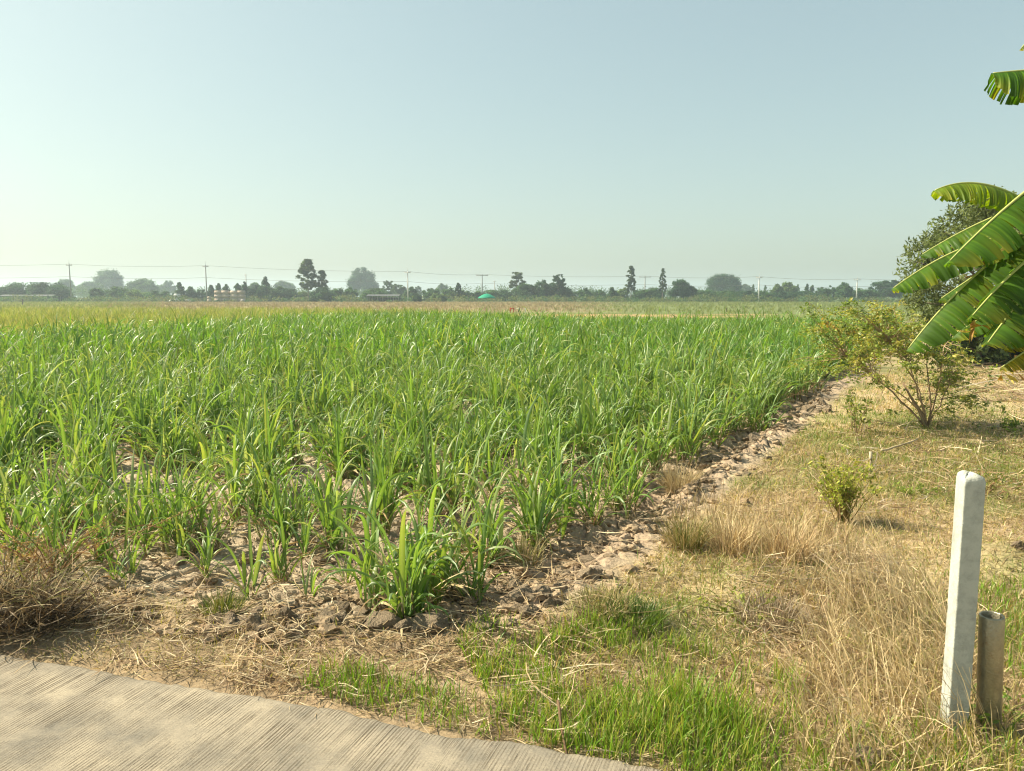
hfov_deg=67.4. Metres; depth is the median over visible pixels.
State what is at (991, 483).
weed plant
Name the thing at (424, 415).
sugarcane plant
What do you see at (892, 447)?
stick
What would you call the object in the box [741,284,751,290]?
tree
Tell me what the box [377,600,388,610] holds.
soil clod
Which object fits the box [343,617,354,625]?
soil clod
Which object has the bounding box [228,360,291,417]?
sugarcane plant
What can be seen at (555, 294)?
tree
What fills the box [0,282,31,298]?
tree
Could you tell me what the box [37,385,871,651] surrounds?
soil crumbs
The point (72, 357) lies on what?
sugarcane plant
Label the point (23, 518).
sugarcane plant
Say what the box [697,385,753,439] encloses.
sugarcane plant
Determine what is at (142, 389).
sugarcane plant
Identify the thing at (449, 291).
tree
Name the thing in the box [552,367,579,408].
sugarcane plant
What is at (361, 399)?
sugarcane plant
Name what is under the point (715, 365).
sugarcane plant
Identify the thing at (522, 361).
sugarcane plant
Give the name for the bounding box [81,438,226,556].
sugarcane plant
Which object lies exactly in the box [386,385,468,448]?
sugarcane plant
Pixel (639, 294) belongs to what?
tree
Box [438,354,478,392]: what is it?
sugarcane plant
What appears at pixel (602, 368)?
sugarcane plant
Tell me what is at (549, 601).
soil clod
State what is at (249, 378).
sugarcane plant
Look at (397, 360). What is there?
sugarcane plant
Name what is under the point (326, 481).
sugarcane plant
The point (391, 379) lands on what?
sugarcane plant
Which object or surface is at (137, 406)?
sugarcane plant
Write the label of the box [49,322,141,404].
sugarcane plant
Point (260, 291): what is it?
tree
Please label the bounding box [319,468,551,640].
sugarcane plant
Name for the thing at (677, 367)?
sugarcane plant
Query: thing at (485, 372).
sugarcane plant
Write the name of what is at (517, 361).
sugarcane plant
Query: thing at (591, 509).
sugarcane plant
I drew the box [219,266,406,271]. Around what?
power line
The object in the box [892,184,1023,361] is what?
leafy tree
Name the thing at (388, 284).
tree
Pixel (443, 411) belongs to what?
sugarcane plant
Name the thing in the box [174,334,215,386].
sugarcane plant
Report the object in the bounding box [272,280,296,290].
tree
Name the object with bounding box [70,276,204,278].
power line
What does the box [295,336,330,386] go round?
sugarcane plant
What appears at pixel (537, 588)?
soil clod
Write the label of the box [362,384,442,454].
sugarcane plant
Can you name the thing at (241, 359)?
sugarcane plant
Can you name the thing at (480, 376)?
sugarcane plant
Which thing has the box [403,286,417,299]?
tree
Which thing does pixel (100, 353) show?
sugarcane plant
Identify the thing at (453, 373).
sugarcane plant
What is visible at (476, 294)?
tree
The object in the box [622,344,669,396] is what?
sugarcane plant
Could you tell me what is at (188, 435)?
sugarcane plant
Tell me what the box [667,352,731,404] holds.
sugarcane plant
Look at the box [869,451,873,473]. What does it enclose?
wooden stake
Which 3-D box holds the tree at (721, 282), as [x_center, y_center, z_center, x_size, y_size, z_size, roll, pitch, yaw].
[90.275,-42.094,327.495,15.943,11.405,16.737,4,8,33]
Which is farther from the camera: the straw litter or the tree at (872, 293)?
the tree at (872, 293)
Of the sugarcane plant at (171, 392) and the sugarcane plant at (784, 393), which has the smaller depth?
the sugarcane plant at (171, 392)
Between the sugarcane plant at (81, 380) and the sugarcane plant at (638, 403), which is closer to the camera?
the sugarcane plant at (638, 403)
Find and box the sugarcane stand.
[0,305,905,488]
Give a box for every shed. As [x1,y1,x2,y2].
[0,295,60,301]
[366,294,400,301]
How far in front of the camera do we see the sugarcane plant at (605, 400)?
8.37 m
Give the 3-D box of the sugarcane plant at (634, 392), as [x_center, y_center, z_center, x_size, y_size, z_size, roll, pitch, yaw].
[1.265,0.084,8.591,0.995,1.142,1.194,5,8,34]
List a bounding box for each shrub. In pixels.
[787,297,1008,427]
[796,445,885,523]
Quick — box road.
[0,655,660,770]
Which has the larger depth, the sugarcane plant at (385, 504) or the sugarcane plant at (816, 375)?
the sugarcane plant at (816, 375)
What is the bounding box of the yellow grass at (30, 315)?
[0,304,600,340]
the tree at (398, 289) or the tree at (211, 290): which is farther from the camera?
the tree at (398, 289)
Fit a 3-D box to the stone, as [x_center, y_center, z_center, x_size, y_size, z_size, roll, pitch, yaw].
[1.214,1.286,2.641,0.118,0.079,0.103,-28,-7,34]
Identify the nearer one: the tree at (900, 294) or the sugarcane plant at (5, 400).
the sugarcane plant at (5, 400)
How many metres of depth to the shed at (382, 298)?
205.77 m
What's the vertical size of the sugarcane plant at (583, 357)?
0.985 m
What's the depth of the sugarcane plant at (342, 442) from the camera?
6.91 m
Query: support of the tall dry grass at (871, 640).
on the ground at (722, 481)
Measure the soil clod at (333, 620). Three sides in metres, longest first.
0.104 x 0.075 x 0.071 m
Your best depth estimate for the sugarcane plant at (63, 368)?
11.47 m
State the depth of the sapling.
8.80 m
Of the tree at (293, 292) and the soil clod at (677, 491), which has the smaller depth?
the soil clod at (677, 491)
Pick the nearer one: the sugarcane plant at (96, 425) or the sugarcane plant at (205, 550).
the sugarcane plant at (205, 550)
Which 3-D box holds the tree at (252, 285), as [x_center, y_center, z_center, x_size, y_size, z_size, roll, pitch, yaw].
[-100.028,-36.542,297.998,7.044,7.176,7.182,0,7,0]
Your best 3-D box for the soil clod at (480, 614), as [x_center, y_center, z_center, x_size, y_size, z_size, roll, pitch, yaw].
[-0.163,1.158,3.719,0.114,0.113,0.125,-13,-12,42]
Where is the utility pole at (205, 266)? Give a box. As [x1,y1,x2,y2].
[202,263,207,301]
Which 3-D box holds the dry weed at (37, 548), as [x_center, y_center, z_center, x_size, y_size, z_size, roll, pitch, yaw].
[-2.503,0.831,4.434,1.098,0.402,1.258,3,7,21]
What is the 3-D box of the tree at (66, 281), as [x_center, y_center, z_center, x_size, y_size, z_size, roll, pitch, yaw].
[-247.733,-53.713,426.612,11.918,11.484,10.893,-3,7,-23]
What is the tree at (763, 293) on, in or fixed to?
on the ground at (722, 481)
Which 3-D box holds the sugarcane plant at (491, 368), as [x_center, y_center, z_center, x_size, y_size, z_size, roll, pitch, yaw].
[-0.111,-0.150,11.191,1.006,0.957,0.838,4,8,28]
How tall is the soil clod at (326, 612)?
0.080 m
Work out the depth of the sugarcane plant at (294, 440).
7.39 m
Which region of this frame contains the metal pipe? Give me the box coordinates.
[975,610,1004,734]
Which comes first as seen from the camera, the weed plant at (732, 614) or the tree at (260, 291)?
the weed plant at (732, 614)
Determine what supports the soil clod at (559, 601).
on the ground at (722, 481)
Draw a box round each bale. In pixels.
[221,294,229,297]
[237,294,245,297]
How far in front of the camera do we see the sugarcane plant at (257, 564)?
4.10 m
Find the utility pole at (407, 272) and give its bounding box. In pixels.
[404,268,410,300]
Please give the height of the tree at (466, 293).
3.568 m
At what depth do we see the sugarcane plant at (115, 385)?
9.26 m
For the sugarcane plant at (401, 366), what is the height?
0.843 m
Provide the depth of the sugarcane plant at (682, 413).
7.85 m
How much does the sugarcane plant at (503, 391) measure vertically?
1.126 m
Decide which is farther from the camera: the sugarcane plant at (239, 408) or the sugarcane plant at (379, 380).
the sugarcane plant at (379, 380)
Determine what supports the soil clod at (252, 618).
on the ground at (722, 481)
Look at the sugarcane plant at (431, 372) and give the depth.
10.35 m
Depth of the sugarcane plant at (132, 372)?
11.52 m
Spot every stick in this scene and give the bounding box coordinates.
[557,700,567,753]
[880,438,917,450]
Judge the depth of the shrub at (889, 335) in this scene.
9.26 m
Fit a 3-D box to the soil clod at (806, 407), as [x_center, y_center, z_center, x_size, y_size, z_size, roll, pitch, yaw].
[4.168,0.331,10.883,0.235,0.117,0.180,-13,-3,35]
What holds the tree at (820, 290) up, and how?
on the ground at (722, 481)
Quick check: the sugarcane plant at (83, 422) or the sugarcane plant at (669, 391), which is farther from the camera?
the sugarcane plant at (669, 391)
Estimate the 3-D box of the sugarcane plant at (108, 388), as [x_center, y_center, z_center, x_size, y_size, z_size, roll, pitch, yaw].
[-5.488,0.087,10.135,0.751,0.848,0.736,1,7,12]
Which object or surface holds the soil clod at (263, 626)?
on the ground at (722, 481)
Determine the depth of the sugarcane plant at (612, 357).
12.31 m
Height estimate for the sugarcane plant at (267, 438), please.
1.101 m
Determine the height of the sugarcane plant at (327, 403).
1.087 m
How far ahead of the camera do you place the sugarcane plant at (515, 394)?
9.73 m
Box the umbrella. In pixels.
[478,294,494,297]
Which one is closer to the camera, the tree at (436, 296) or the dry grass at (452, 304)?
the dry grass at (452, 304)
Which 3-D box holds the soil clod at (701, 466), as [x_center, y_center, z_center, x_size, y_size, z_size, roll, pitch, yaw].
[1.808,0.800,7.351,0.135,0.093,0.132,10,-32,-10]
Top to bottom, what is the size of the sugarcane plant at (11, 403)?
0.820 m
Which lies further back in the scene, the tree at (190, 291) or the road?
the tree at (190, 291)
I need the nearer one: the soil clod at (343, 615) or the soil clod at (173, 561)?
the soil clod at (343, 615)
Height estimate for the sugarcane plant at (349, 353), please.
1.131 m
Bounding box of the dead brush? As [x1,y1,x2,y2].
[0,541,134,657]
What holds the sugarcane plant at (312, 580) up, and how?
on the ground at (722, 481)
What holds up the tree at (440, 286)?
on the ground at (722, 481)
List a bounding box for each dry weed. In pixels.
[0,479,224,578]
[0,500,87,581]
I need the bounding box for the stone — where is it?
[845,743,882,770]
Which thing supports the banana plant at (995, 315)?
on the ground at (722, 481)
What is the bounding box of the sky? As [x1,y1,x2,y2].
[0,0,1023,296]
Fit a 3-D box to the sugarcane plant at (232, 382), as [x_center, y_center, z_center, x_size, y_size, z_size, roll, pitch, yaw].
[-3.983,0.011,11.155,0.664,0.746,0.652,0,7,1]
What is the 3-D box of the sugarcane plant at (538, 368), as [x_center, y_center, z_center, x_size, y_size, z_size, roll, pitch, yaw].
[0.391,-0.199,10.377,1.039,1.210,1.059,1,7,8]
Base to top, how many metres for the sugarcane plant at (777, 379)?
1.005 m
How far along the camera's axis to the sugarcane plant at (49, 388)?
9.64 m
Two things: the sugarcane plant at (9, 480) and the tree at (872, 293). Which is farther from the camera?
the tree at (872, 293)
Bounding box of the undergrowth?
[0,291,930,301]
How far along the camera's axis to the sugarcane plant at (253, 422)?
7.10 m
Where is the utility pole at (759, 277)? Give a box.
[756,274,761,300]
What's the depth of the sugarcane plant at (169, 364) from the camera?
11.10 m
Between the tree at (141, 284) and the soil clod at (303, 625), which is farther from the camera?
the tree at (141, 284)
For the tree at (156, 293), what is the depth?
219.23 m
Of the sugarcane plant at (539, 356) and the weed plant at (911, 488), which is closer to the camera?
the weed plant at (911, 488)
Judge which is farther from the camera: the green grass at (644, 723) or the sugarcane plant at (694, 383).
the sugarcane plant at (694, 383)
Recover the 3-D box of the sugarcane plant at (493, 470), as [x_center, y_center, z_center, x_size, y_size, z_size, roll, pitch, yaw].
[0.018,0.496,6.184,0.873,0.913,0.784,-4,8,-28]
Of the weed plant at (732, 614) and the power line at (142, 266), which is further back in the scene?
the power line at (142, 266)
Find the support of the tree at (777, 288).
on the ground at (722, 481)
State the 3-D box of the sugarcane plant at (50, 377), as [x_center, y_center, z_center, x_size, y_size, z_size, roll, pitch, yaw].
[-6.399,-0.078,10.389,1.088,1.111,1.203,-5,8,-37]
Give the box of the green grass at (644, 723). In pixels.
[296,565,1023,770]
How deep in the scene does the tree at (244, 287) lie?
219.75 m
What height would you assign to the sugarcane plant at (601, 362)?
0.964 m
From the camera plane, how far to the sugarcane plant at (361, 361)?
12.24 m
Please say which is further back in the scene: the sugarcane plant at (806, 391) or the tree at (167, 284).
the tree at (167, 284)
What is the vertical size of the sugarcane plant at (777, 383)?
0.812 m
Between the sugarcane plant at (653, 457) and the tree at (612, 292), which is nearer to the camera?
the sugarcane plant at (653, 457)
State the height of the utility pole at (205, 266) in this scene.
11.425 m
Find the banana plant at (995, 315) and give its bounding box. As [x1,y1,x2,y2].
[891,45,1023,383]
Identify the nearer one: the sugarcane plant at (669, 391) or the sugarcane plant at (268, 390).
the sugarcane plant at (669, 391)
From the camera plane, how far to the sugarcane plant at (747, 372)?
10.89 m
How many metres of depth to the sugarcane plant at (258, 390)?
8.66 m
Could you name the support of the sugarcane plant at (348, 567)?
on the ground at (722, 481)
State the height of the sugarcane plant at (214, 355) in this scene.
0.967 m
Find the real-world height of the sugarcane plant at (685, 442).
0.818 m
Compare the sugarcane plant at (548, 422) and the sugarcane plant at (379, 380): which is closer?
the sugarcane plant at (548, 422)
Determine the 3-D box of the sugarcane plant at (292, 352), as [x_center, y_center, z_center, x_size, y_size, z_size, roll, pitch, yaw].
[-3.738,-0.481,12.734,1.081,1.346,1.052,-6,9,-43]
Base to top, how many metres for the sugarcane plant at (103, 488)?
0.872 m
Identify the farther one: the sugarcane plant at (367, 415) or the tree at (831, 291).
the tree at (831, 291)
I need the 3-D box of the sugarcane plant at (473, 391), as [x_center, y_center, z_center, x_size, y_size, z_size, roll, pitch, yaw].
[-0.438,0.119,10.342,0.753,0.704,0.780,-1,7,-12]
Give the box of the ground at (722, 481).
[0,297,1023,770]
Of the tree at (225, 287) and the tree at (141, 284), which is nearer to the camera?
the tree at (225, 287)
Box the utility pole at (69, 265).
[66,263,71,300]
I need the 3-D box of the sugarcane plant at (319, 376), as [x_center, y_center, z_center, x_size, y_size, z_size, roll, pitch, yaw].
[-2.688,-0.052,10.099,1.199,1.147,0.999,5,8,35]
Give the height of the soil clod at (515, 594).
0.110 m
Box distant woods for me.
[2,282,940,298]
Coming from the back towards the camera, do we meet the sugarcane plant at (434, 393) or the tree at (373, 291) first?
the tree at (373, 291)
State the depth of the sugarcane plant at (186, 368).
10.70 m
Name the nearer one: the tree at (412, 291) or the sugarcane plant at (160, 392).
the sugarcane plant at (160, 392)
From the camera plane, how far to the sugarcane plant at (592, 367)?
12.52 m
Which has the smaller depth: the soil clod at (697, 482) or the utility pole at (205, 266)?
the soil clod at (697, 482)
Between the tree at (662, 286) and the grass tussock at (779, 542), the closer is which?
the grass tussock at (779, 542)
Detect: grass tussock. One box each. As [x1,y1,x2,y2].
[193,581,256,617]
[495,528,553,567]
[563,580,640,619]
[598,591,677,635]
[647,453,707,494]
[648,507,726,553]
[686,508,774,558]
[721,586,822,636]
[743,514,839,565]
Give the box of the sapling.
[843,388,896,434]
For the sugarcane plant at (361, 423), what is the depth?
7.53 m
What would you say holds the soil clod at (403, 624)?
on the ground at (722, 481)
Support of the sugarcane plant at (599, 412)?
on the ground at (722, 481)
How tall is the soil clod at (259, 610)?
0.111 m
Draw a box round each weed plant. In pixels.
[668,585,793,621]
[890,480,950,494]
[941,661,1023,725]
[963,463,1023,496]
[965,417,1023,434]
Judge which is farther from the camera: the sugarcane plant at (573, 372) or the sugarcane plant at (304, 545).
the sugarcane plant at (573, 372)
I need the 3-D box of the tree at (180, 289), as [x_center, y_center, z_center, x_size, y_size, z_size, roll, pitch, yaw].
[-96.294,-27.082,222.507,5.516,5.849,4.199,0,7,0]
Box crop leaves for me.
[0,301,933,314]
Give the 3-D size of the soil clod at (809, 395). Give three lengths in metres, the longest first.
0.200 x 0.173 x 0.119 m
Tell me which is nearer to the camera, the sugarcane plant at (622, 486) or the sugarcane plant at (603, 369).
the sugarcane plant at (622, 486)
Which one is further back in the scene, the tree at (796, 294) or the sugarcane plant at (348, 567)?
the tree at (796, 294)
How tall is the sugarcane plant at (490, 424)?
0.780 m
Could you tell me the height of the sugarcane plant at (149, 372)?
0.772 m
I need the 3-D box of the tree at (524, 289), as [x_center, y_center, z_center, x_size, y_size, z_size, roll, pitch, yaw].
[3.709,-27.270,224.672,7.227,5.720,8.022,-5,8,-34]
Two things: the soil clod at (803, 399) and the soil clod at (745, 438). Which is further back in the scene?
the soil clod at (803, 399)
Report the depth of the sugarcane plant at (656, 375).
10.11 m
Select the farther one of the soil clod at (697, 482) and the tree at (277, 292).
the tree at (277, 292)
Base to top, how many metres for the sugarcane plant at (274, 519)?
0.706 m
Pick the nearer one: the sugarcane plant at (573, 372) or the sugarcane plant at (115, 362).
the sugarcane plant at (573, 372)
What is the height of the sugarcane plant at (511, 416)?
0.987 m
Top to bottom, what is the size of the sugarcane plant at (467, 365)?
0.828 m
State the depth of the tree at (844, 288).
224.83 m
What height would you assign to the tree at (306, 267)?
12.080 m
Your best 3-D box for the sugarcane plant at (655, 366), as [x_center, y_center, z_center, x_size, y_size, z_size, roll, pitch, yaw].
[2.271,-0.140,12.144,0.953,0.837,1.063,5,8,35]
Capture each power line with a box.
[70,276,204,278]
[75,264,204,266]
[206,277,406,281]
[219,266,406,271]
[769,277,837,279]
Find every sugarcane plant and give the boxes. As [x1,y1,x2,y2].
[0,333,40,371]
[0,338,64,387]
[0,338,83,420]
[0,343,54,376]
[0,344,37,380]
[0,350,53,415]
[0,360,67,454]
[0,370,22,410]
[0,376,46,427]
[0,383,73,480]
[0,389,12,408]
[0,416,51,481]
[0,430,58,503]
[0,440,52,535]
[0,479,70,568]
[1,347,51,369]
[1,353,12,384]
[3,362,84,459]
[3,434,102,539]
[4,341,75,412]
[6,451,76,548]
[8,357,73,425]
[8,455,110,573]
[11,351,66,368]
[12,333,96,369]
[17,352,73,395]
[22,352,87,414]
[22,362,135,470]
[26,344,83,378]
[28,421,140,528]
[29,351,67,385]
[31,370,151,447]
[33,347,110,427]
[39,380,142,494]
[39,388,107,451]
[42,339,106,400]
[43,340,127,433]
[45,357,91,377]
[46,397,134,456]
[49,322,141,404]
[49,341,114,366]
[49,364,113,396]
[51,360,118,431]
[52,341,103,373]
[54,328,132,371]
[56,471,143,564]
[62,354,161,421]
[63,335,134,395]
[65,364,122,397]
[69,427,217,536]
[74,487,169,580]
[80,356,165,441]
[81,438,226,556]
[86,344,124,386]
[91,338,139,375]
[91,520,141,581]
[97,370,193,460]
[98,351,126,372]
[102,358,202,456]
[104,350,144,382]
[106,339,146,401]
[108,334,165,378]
[110,354,235,437]
[112,371,175,410]
[120,346,157,387]
[124,367,180,399]
[124,394,198,473]
[129,379,209,422]
[130,347,171,390]
[131,437,237,569]
[133,349,204,422]
[136,347,202,385]
[136,356,159,389]
[136,389,234,470]
[137,340,199,396]
[141,352,198,402]
[144,349,184,382]
[146,349,186,375]
[148,350,200,374]
[159,359,242,422]
[162,436,258,551]
[162,451,230,513]
[164,371,236,429]
[165,399,214,444]
[167,347,243,443]
[167,352,222,396]
[173,367,229,407]
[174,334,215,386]
[174,401,276,484]
[176,491,230,583]
[181,422,303,523]
[193,334,248,400]
[194,500,299,599]
[196,349,255,396]
[199,367,263,442]
[200,368,317,496]
[201,338,238,370]
[203,341,266,391]
[205,341,259,375]
[208,385,303,472]
[209,361,271,420]
[210,362,277,404]
[212,363,300,427]
[214,361,253,398]
[214,382,292,469]
[219,374,278,443]
[221,371,288,432]
[223,450,319,546]
[225,347,250,375]
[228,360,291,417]
[236,416,365,523]
[237,342,274,384]
[247,319,316,388]
[248,398,325,468]
[252,338,359,413]
[252,351,284,401]
[259,346,319,425]
[260,500,315,581]
[264,348,314,388]
[267,349,332,425]
[267,370,330,438]
[272,382,393,478]
[275,358,317,392]
[278,454,364,555]
[279,344,315,377]
[282,390,362,459]
[283,472,341,559]
[285,349,350,432]
[287,551,330,601]
[294,387,415,480]
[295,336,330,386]
[303,411,435,538]
[304,511,362,585]
[308,341,339,389]
[315,346,363,391]
[316,341,384,404]
[319,348,369,411]
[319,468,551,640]
[323,332,371,370]
[323,385,393,442]
[330,328,384,389]
[331,345,394,418]
[332,344,420,404]
[334,361,380,424]
[334,388,400,463]
[336,338,388,388]
[341,397,448,495]
[347,365,407,410]
[356,377,417,437]
[359,343,386,372]
[359,373,416,438]
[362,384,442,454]
[362,419,448,488]
[365,367,421,398]
[367,361,397,388]
[368,340,410,383]
[374,402,513,523]
[375,354,447,414]
[375,357,455,458]
[376,337,432,375]
[378,351,435,384]
[379,342,429,379]
[380,348,427,391]
[384,362,471,427]
[386,356,438,397]
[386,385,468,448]
[387,364,456,413]
[393,336,439,385]
[393,353,452,396]
[417,394,472,436]
[418,349,479,415]
[419,341,472,403]
[420,334,468,382]
[421,443,509,555]
[422,342,468,377]
[423,349,472,401]
[424,375,469,411]
[426,385,501,472]
[426,490,514,606]
[427,376,516,425]
[428,399,505,480]
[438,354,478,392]
[445,408,521,463]
[448,350,483,387]
[452,463,533,568]
[455,368,498,415]
[459,390,575,505]
[461,349,543,392]
[461,360,515,403]
[464,360,545,458]
[465,345,533,424]
[466,347,510,392]
[466,348,529,426]
[467,388,519,449]
[468,333,513,378]
[470,342,537,405]
[470,359,493,394]
[470,379,562,456]
[480,375,536,411]
[481,332,543,375]
[487,389,564,436]
[488,336,569,376]
[489,376,584,472]
[490,455,585,550]
[492,417,604,539]
[495,328,578,384]
[496,358,551,386]
[496,395,672,527]
[498,344,549,412]
[502,345,577,428]
[503,340,570,388]
[504,376,580,437]
[509,335,577,395]
[509,350,561,416]
[513,391,585,459]
[513,421,578,480]
[527,347,561,376]
[541,358,603,433]
[541,377,622,464]
[543,358,601,408]
[546,351,635,411]
[548,353,590,395]
[549,351,594,383]
[551,353,589,386]
[552,332,593,379]
[552,364,624,400]
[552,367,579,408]
[561,338,606,368]
[563,350,586,381]
[564,353,639,437]
[564,399,659,489]
[567,331,620,381]
[567,343,613,391]
[573,379,641,459]
[576,393,633,453]
[583,431,664,518]
[585,330,642,386]
[586,356,617,381]
[587,345,657,408]
[589,356,612,390]
[593,370,634,412]
[594,342,663,444]
[594,347,652,386]
[596,363,656,443]
[597,340,659,373]
[598,347,667,406]
[602,351,717,418]
[605,327,668,404]
[611,398,705,477]
[615,336,650,368]
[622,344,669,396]
[623,379,676,434]
[624,352,707,416]
[629,373,731,447]
[629,382,736,465]
[631,352,698,409]
[637,352,679,388]
[640,378,728,456]
[642,352,695,387]
[649,371,693,416]
[652,327,719,387]
[652,334,705,375]
[657,344,763,448]
[658,341,681,373]
[662,351,688,381]
[663,341,696,378]
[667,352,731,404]
[674,369,710,399]
[676,347,726,401]
[677,346,729,393]
[681,369,751,425]
[686,343,761,397]
[690,343,742,382]
[692,348,757,402]
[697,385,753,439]
[703,374,733,402]
[708,387,762,432]
[710,348,755,390]
[717,365,785,426]
[719,348,793,399]
[720,350,751,382]
[722,364,793,419]
[723,339,779,378]
[731,357,801,420]
[733,367,793,432]
[735,344,796,408]
[738,339,803,408]
[742,342,808,395]
[746,347,802,393]
[765,334,816,400]
[775,340,813,388]
[777,338,823,394]
[779,352,816,391]
[794,347,841,392]
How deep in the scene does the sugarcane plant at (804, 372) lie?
13.04 m
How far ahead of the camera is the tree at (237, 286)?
223.52 m
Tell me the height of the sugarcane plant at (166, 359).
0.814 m
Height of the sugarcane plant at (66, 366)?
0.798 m
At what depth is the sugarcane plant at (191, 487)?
5.82 m
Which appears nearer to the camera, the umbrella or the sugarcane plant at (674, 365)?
the sugarcane plant at (674, 365)
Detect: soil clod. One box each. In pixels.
[162,555,184,569]
[217,611,236,631]
[235,614,247,629]
[246,612,263,630]
[249,605,265,615]
[251,619,274,635]
[271,611,278,620]
[277,606,296,621]
[280,621,309,640]
[297,614,313,623]
[312,609,335,626]
[328,614,343,625]
[333,611,347,619]
[334,601,350,614]
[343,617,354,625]
[349,606,370,614]
[350,614,362,618]
[364,610,401,628]
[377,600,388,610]
[392,618,412,634]
[409,611,448,634]
[456,617,469,627]
[471,612,487,627]
[476,619,498,636]
[499,594,510,605]
[506,577,522,591]
[508,584,529,603]
[519,604,540,618]
[525,588,535,602]
[530,586,541,592]
[540,585,551,598]
[541,597,555,607]
[551,582,563,592]
[554,598,563,604]
[577,554,594,564]
[577,567,602,581]
[584,547,596,554]
[591,542,604,553]
[595,535,608,545]
[619,519,635,530]
[627,512,641,519]
[676,486,702,493]
[685,480,700,486]
[695,496,701,503]
[696,463,707,469]
[703,466,724,474]
[739,444,748,450]
[741,434,748,441]
[749,432,760,442]
[778,413,792,420]
[798,405,813,411]
[800,395,806,402]
[806,393,815,398]
[808,407,821,413]
[822,404,831,411]
[1011,540,1023,550]
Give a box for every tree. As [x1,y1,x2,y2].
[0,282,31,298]
[25,282,75,300]
[58,279,76,294]
[76,281,98,296]
[89,287,105,299]
[91,268,125,290]
[100,286,130,300]
[124,278,159,292]
[124,290,147,300]
[143,290,171,300]
[160,280,176,293]
[172,282,187,297]
[185,286,197,297]
[194,289,205,300]
[202,284,215,300]
[215,283,220,290]
[221,284,231,290]
[229,283,241,298]
[240,281,255,300]
[247,282,258,290]
[247,284,271,301]
[261,276,271,286]
[261,286,291,301]
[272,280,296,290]
[280,289,302,301]
[295,259,317,299]
[296,291,310,298]
[309,287,337,301]
[316,270,328,287]
[332,288,345,298]
[343,287,358,298]
[345,267,378,296]
[359,288,387,300]
[382,280,392,293]
[390,284,406,296]
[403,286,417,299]
[412,293,422,301]
[415,286,421,294]
[421,288,441,300]
[429,293,445,301]
[436,283,448,289]
[441,286,455,300]
[455,283,461,296]
[457,290,473,299]
[471,291,481,300]
[480,290,500,300]
[498,290,517,300]
[508,272,525,292]
[511,282,534,298]
[532,279,553,298]
[541,286,572,300]
[549,274,566,293]
[563,288,576,300]
[576,288,592,300]
[592,289,606,300]
[606,287,620,298]
[617,287,629,297]
[624,266,635,297]
[629,289,649,298]
[645,286,665,298]
[658,268,666,298]
[667,279,692,297]
[681,285,696,299]
[690,289,716,301]
[704,273,742,291]
[715,290,740,301]
[737,290,757,301]
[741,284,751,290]
[754,290,772,299]
[770,291,793,301]
[771,283,785,294]
[781,281,798,293]
[788,291,817,299]
[815,287,823,297]
[821,285,836,299]
[834,282,852,298]
[850,288,868,298]
[866,289,881,299]
[868,280,900,297]
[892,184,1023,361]
[897,289,930,298]
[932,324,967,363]
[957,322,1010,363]
[1006,345,1023,359]
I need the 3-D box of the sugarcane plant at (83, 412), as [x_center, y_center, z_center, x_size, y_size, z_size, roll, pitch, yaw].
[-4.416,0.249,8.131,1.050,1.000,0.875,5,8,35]
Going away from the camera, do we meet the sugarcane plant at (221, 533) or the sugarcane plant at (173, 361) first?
the sugarcane plant at (221, 533)
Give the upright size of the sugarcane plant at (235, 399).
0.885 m
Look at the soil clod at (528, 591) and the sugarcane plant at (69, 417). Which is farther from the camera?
the sugarcane plant at (69, 417)
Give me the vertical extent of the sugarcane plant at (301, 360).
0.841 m
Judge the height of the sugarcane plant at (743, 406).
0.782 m
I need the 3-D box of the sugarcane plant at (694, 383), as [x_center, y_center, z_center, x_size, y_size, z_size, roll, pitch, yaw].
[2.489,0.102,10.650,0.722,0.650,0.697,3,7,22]
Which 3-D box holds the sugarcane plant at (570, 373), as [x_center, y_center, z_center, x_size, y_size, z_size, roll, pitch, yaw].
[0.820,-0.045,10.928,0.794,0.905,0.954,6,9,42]
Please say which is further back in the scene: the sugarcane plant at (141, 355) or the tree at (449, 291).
the tree at (449, 291)
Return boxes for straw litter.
[0,355,1023,770]
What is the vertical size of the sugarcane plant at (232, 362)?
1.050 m
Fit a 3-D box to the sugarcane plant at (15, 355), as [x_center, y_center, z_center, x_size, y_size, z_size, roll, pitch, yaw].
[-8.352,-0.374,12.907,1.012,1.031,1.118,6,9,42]
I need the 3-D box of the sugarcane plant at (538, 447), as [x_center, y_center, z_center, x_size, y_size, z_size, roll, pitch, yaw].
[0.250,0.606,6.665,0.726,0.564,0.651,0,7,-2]
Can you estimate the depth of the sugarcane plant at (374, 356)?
13.29 m
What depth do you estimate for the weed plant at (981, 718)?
2.90 m
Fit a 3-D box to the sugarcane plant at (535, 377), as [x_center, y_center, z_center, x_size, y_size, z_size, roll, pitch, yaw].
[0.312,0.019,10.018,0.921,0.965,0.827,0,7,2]
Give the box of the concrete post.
[939,470,985,734]
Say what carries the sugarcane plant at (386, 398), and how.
on the ground at (722, 481)
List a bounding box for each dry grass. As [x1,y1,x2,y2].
[85,301,636,311]
[651,470,1023,770]
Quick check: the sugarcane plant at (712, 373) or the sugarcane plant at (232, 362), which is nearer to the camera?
the sugarcane plant at (712, 373)
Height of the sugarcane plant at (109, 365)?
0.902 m
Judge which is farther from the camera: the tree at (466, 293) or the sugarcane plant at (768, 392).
the tree at (466, 293)
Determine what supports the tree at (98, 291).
on the ground at (722, 481)
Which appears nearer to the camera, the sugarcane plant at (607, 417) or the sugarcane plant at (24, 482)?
the sugarcane plant at (24, 482)
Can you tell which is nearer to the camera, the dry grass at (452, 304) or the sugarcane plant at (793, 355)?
the sugarcane plant at (793, 355)
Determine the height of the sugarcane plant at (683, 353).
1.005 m
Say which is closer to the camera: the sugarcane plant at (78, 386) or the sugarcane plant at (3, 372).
the sugarcane plant at (78, 386)

